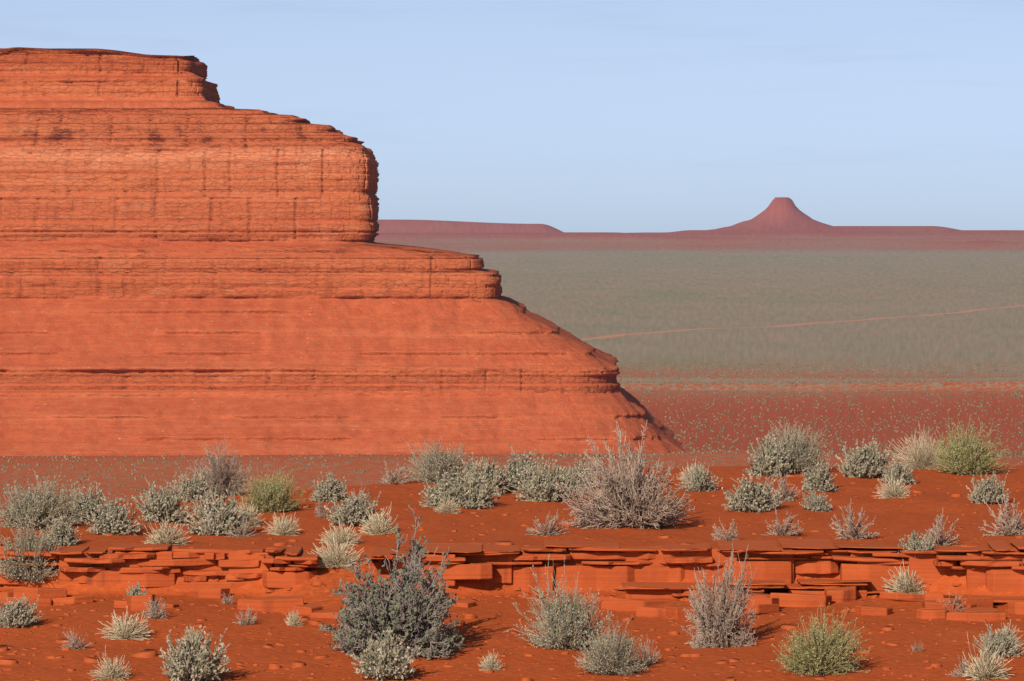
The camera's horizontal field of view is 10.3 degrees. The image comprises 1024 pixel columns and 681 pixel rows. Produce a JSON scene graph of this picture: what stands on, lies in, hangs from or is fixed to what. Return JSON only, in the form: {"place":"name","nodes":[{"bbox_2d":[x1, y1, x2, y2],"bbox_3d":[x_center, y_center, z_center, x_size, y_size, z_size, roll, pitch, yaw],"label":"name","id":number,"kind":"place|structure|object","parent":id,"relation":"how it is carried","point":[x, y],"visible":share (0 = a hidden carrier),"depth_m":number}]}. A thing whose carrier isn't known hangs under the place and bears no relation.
{"place":"outdoors","nodes":[
{"label":"outdoors","id":0,"kind":"place"},
{"bbox_2d":[0,197,1023,680],"bbox_3d":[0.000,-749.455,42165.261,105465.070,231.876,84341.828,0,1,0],"label":"ground","id":1,"kind":"structure","parent":0,"point":[782,281],"depth_m":1520.61},
{"bbox_2d":[0,593,44,627],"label":"sage bush","id":2,"kind":"object","parent":1,"relation":"on","point":[14,617],"visible":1,"depth_m":47.91},
{"bbox_2d":[0,502,61,582],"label":"sage bush","id":3,"kind":"object","parent":1,"relation":"on","point":[37,541],"visible":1,"depth_m":50.20},
{"bbox_2d":[0,471,95,529],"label":"sage bush","id":4,"kind":"object","parent":1,"relation":"on","point":[34,504],"visible":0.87,"depth_m":52.62},
{"bbox_2d":[39,511,81,545],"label":"sage bush","id":5,"kind":"object","parent":1,"relation":"on","point":[66,534],"visible":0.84,"depth_m":51.02},
{"bbox_2d":[60,628,91,649],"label":"dry shrub","id":6,"kind":"object","parent":1,"relation":"on","point":[73,642],"visible":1,"depth_m":46.80},
{"bbox_2d":[60,479,110,521],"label":"sage bush","id":7,"kind":"object","parent":1,"relation":"on","point":[89,503],"visible":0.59,"depth_m":53.39},
{"bbox_2d":[88,645,131,680],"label":"grass tuft","id":8,"kind":"object","parent":1,"relation":"on","point":[116,673],"visible":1,"depth_m":45.15},
{"bbox_2d":[80,491,149,534],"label":"sage bush","id":9,"kind":"object","parent":1,"relation":"on","point":[113,520],"visible":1,"depth_m":52.08},
{"bbox_2d":[96,611,153,639],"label":"grass tuft","id":10,"kind":"object","parent":1,"relation":"on","point":[125,626],"visible":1,"depth_m":47.39},
{"bbox_2d":[123,581,146,599],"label":"sage bush","id":11,"kind":"object","parent":1,"relation":"on","point":[134,591],"visible":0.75,"depth_m":49.25},
{"bbox_2d":[141,598,161,616],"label":"dry shrub","id":12,"kind":"object","parent":1,"relation":"on","point":[145,613],"visible":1,"depth_m":48.43},
{"bbox_2d":[143,596,167,619],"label":"dry shrub","id":13,"kind":"object","parent":1,"relation":"on","point":[160,615],"visible":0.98,"depth_m":48.28},
{"bbox_2d":[132,476,194,522],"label":"sage bush","id":14,"kind":"object","parent":1,"relation":"on","point":[157,507],"visible":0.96,"depth_m":53.26},
{"bbox_2d":[143,510,192,544],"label":"grass tuft","id":15,"kind":"object","parent":1,"relation":"on","point":[172,537],"visible":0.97,"depth_m":50.95},
{"bbox_2d":[183,627,198,642],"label":"grass tuft","id":16,"kind":"object","parent":1,"relation":"on","point":[194,633],"visible":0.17,"depth_m":47.27},
{"bbox_2d":[167,468,217,502],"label":"sage bush","id":17,"kind":"object","parent":1,"relation":"on","point":[194,487],"visible":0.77,"depth_m":55.52},
{"bbox_2d":[159,623,232,680],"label":"sage bush","id":18,"kind":"object","parent":1,"relation":"on","point":[189,660],"visible":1,"depth_m":45.06},
{"bbox_2d":[188,490,215,514],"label":"dry shrub","id":19,"kind":"object","parent":1,"relation":"on","point":[200,504],"visible":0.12,"depth_m":54.15},
{"bbox_2d":[180,483,252,535],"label":"sage bush","id":20,"kind":"object","parent":1,"relation":"on","point":[220,518],"visible":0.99,"depth_m":52.00},
{"bbox_2d":[186,434,252,495],"bbox_3d":[-2.888,1.234,56.237,0.632,0.620,0.664,0,1,-17],"label":"dry shrub","id":21,"kind":"object","parent":1,"relation":"on","point":[220,479],"visible":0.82,"depth_m":56.17},
{"bbox_2d":[220,593,234,603],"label":"dry shrub","id":22,"kind":"object","parent":1,"relation":"on","point":[226,601],"visible":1,"depth_m":49.45},
{"bbox_2d":[224,517,255,537],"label":"dry shrub","id":23,"kind":"object","parent":1,"relation":"on","point":[244,533],"visible":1,"depth_m":51.77},
{"bbox_2d":[232,607,256,625],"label":"dry shrub","id":24,"kind":"object","parent":1,"relation":"on","point":[244,623],"visible":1,"depth_m":48.13},
{"bbox_2d":[237,499,264,527],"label":"grass tuft","id":25,"kind":"object","parent":1,"relation":"on","point":[255,518],"visible":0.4,"depth_m":52.97},
{"bbox_2d":[236,467,311,512],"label":"sage bush","id":26,"kind":"object","parent":1,"relation":"on","point":[275,498],"visible":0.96,"depth_m":54.33},
{"bbox_2d":[261,511,301,535],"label":"grass tuft","id":27,"kind":"object","parent":1,"relation":"on","point":[283,527],"visible":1,"depth_m":52.19},
{"bbox_2d":[283,606,303,626],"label":"grass tuft","id":28,"kind":"object","parent":1,"relation":"on","point":[293,621],"visible":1,"depth_m":48.16},
{"bbox_2d":[315,499,334,517],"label":"dry shrub","id":29,"kind":"object","parent":1,"relation":"on","point":[322,514],"visible":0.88,"depth_m":53.58},
{"bbox_2d":[309,471,350,501],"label":"sage bush","id":30,"kind":"object","parent":1,"relation":"on","point":[326,491],"visible":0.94,"depth_m":55.41},
{"bbox_2d":[309,533,363,567],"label":"grass tuft","id":31,"kind":"object","parent":1,"relation":"on","point":[330,558],"visible":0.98,"depth_m":50.26},
{"bbox_2d":[316,521,362,545],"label":"grass tuft","id":32,"kind":"object","parent":1,"relation":"on","point":[341,536],"visible":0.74,"depth_m":51.21},
{"bbox_2d":[0,47,684,455],"bbox_3d":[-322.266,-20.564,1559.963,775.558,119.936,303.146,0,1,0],"label":"mesa","id":33,"kind":"structure","parent":1,"relation":"on","point":[190,263],"depth_m":1495.86},
{"bbox_2d":[324,491,386,526],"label":"sage bush","id":34,"kind":"object","parent":1,"relation":"on","point":[348,512],"visible":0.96,"depth_m":52.83},
{"bbox_2d":[349,488,373,503],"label":"dry shrub","id":35,"kind":"object","parent":1,"relation":"on","point":[359,494],"visible":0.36,"depth_m":55.16},
{"bbox_2d":[358,506,397,534],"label":"grass tuft","id":36,"kind":"object","parent":1,"relation":"on","point":[379,527],"visible":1,"depth_m":52.20},
{"bbox_2d":[350,627,421,680],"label":"sage bush","id":37,"kind":"object","parent":1,"relation":"on","point":[384,661],"visible":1,"depth_m":45.18},
{"bbox_2d":[318,504,464,659],"bbox_3d":[-0.976,1.979,46.580,1.208,1.253,1.456,0,1,-17],"label":"leafy shrub","id":38,"kind":"object","parent":1,"relation":"on","point":[415,614],"visible":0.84,"depth_m":46.44},
{"bbox_2d":[378,461,412,484],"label":"dry shrub","id":39,"kind":"object","parent":1,"relation":"on","point":[392,479],"visible":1,"depth_m":57.78},
{"bbox_2d":[403,439,477,483],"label":"sage bush","id":40,"kind":"object","parent":1,"relation":"on","point":[430,466],"visible":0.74,"depth_m":57.80},
{"bbox_2d":[417,467,466,508],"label":"sage bush","id":41,"kind":"object","parent":1,"relation":"on","point":[445,489],"visible":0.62,"depth_m":54.81},
{"bbox_2d":[433,494,460,513],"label":"grass tuft","id":42,"kind":"object","parent":1,"relation":"on","point":[447,508],"visible":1,"depth_m":54.13},
{"bbox_2d":[436,467,501,509],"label":"sage bush","id":43,"kind":"object","parent":1,"relation":"on","point":[478,496],"visible":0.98,"depth_m":54.82},
{"bbox_2d":[459,452,510,494],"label":"sage bush","id":44,"kind":"object","parent":1,"relation":"on","point":[493,476],"visible":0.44,"depth_m":56.41},
{"bbox_2d":[479,650,504,670],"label":"grass tuft","id":45,"kind":"object","parent":1,"relation":"on","point":[491,665],"visible":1,"depth_m":45.56},
{"bbox_2d":[0,538,1023,620],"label":"ledge rock","id":46,"kind":"object","parent":1,"relation":"on","point":[860,570],"visible":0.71,"depth_m":50.18},
{"bbox_2d":[897,529,935,557],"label":"sage bush","id":47,"kind":"object","parent":46,"relation":"on","point":[916,543],"visible":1,"depth_m":50.34},
{"bbox_2d":[0,473,1023,680],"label":"rock chips","id":48,"kind":"object","parent":1,"relation":"on","point":[148,653],"visible":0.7,"depth_m":48.25},
{"bbox_2d":[0,362,1023,510],"bbox_3d":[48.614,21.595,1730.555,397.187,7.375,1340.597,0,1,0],"label":"distant shrubs","id":49,"kind":"object","parent":1,"relation":"on","point":[694,449],"visible":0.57,"depth_m":1674.22},
{"bbox_2d":[499,444,546,491],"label":"sage bush","id":50,"kind":"object","parent":1,"relation":"on","point":[515,468],"visible":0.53,"depth_m":56.71},
{"bbox_2d":[503,456,574,501],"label":"sage bush","id":51,"kind":"object","parent":1,"relation":"on","point":[540,488],"visible":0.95,"depth_m":55.70},
{"bbox_2d":[525,511,569,535],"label":"dry shrub","id":52,"kind":"object","parent":1,"relation":"on","point":[551,525],"visible":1,"depth_m":52.05},
{"bbox_2d":[503,554,613,650],"bbox_3d":[0.418,2.158,46.851,0.776,0.780,0.932,-1,1,-40],"label":"sage bush","id":53,"kind":"object","parent":1,"relation":"on","point":[564,626],"visible":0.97,"depth_m":46.74},
{"bbox_2d":[545,463,588,493],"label":"sage bush","id":54,"kind":"object","parent":1,"relation":"on","point":[574,480],"visible":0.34,"depth_m":56.64},
{"bbox_2d":[566,455,601,487],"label":"sage bush","id":55,"kind":"object","parent":1,"relation":"on","point":[581,461],"visible":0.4,"depth_m":57.20},
{"bbox_2d":[572,611,651,676],"bbox_3d":[0.800,2.404,45.407,0.643,0.547,0.773,0,1,0],"label":"sage bush","id":56,"kind":"object","parent":1,"relation":"on","point":[613,656],"visible":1,"depth_m":45.35},
{"bbox_2d":[552,421,694,529],"bbox_3d":[1.055,1.243,52.928,1.296,1.014,1.174,0,1,5],"label":"dry shrub","id":57,"kind":"object","parent":1,"relation":"on","point":[605,513],"visible":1,"depth_m":52.71},
{"bbox_2d":[633,640,661,665],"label":"dry shrub","id":58,"kind":"object","parent":1,"relation":"on","point":[644,655],"visible":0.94,"depth_m":45.85},
{"bbox_2d":[677,462,704,483],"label":"grass tuft","id":59,"kind":"object","parent":1,"relation":"on","point":[684,473],"visible":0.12,"depth_m":58.03},
{"bbox_2d":[675,462,722,491],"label":"sage bush","id":60,"kind":"object","parent":1,"relation":"on","point":[700,482],"visible":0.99,"depth_m":57.01},
{"bbox_2d":[681,546,758,648],"bbox_3d":[1.723,2.119,47.156,0.648,0.858,0.681,0,1,1],"label":"dry shrub","id":61,"kind":"object","parent":1,"relation":"on","point":[717,628],"visible":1,"depth_m":47.05},
{"bbox_2d":[712,519,738,540],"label":"dry shrub","id":62,"kind":"object","parent":1,"relation":"on","point":[729,537],"visible":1,"depth_m":51.28},
{"bbox_2d":[720,468,789,512],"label":"sage bush","id":63,"kind":"object","parent":1,"relation":"on","point":[750,496],"visible":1,"depth_m":54.60},
{"bbox_2d":[742,432,793,477],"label":"sage bush","id":64,"kind":"object","parent":1,"relation":"on","point":[769,461],"visible":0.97,"depth_m":58.76},
{"bbox_2d":[760,509,803,535],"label":"dry shrub","id":65,"kind":"object","parent":1,"relation":"on","point":[781,531],"visible":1,"depth_m":52.06},
{"bbox_2d":[765,468,802,501],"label":"dry shrub","id":66,"kind":"object","parent":1,"relation":"on","point":[784,494],"visible":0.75,"depth_m":55.89},
{"bbox_2d":[762,420,836,473],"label":"sage bush","id":67,"kind":"object","parent":1,"relation":"on","point":[802,457],"visible":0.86,"depth_m":59.14},
{"bbox_2d":[799,489,832,511],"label":"sage bush","id":68,"kind":"object","parent":1,"relation":"on","point":[814,503],"visible":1,"depth_m":54.76},
{"bbox_2d":[801,461,839,491],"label":"sage bush","id":69,"kind":"object","parent":1,"relation":"on","point":[819,480],"visible":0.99,"depth_m":56.83},
{"bbox_2d":[771,600,870,677],"bbox_3d":[2.461,2.378,45.495,0.758,0.613,0.918,0,1,22],"label":"sage bush","id":70,"kind":"object","parent":1,"relation":"on","point":[826,657],"visible":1,"depth_m":45.44},
{"bbox_2d":[829,499,879,539],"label":"dry shrub","id":71,"kind":"object","parent":1,"relation":"on","point":[855,535],"visible":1,"depth_m":51.85},
{"bbox_2d":[835,438,897,478],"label":"sage bush","id":72,"kind":"object","parent":1,"relation":"on","point":[865,463],"visible":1,"depth_m":58.56},
{"bbox_2d":[874,471,911,498],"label":"grass tuft","id":73,"kind":"object","parent":1,"relation":"on","point":[896,491],"visible":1,"depth_m":56.03},
{"bbox_2d":[878,458,916,484],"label":"sage bush","id":74,"kind":"object","parent":1,"relation":"on","point":[898,470],"visible":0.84,"depth_m":57.87},
{"bbox_2d":[881,562,924,593],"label":"grass tuft","id":75,"kind":"object","parent":1,"relation":"on","point":[904,585],"visible":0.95,"depth_m":50.14},
{"bbox_2d":[884,427,945,469],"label":"grass tuft","id":76,"kind":"object","parent":1,"relation":"on","point":[920,458],"visible":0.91,"depth_m":59.92},
{"bbox_2d":[911,640,923,651],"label":"dry shrub","id":77,"kind":"object","parent":1,"relation":"on","point":[920,649],"visible":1,"depth_m":46.69},
{"bbox_2d":[921,510,958,545],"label":"dry shrub","id":78,"kind":"object","parent":1,"relation":"on","point":[938,537],"visible":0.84,"depth_m":50.97},
{"bbox_2d":[939,592,966,611],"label":"dry shrub","id":79,"kind":"object","parent":1,"relation":"on","point":[949,601],"visible":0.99,"depth_m":48.93},
{"bbox_2d":[946,656,970,677],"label":"dry shrub","id":80,"kind":"object","parent":1,"relation":"on","point":[957,674],"visible":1,"depth_m":45.31},
{"bbox_2d":[922,414,1021,475],"bbox_3d":[4.775,1.082,59.268,0.980,0.654,0.810,0,1,-21],"label":"sage bush","id":81,"kind":"object","parent":1,"relation":"on","point":[964,460],"visible":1,"depth_m":59.16},
{"bbox_2d":[962,634,1013,680],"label":"grass tuft","id":82,"kind":"object","parent":1,"relation":"on","point":[987,667],"visible":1,"depth_m":45.13},
{"bbox_2d":[966,471,1010,503],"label":"sage bush","id":83,"kind":"object","parent":1,"relation":"on","point":[988,490],"visible":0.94,"depth_m":55.35},
{"bbox_2d":[973,622,1023,657],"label":"sage bush","id":84,"kind":"object","parent":1,"relation":"on","point":[995,641],"visible":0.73,"depth_m":46.22},
{"bbox_2d":[979,488,1023,536],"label":"dry shrub","id":85,"kind":"object","parent":1,"relation":"on","point":[1014,527],"visible":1,"depth_m":51.62},
{"bbox_2d":[995,619,1023,649],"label":"grass tuft","id":86,"kind":"object","parent":1,"relation":"on","point":[1014,642],"visible":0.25,"depth_m":46.73},
{"bbox_2d":[0,0,1023,232],"label":"sky","id":87,"kind":"structure","parent":0,"point":[620,116]}
]}

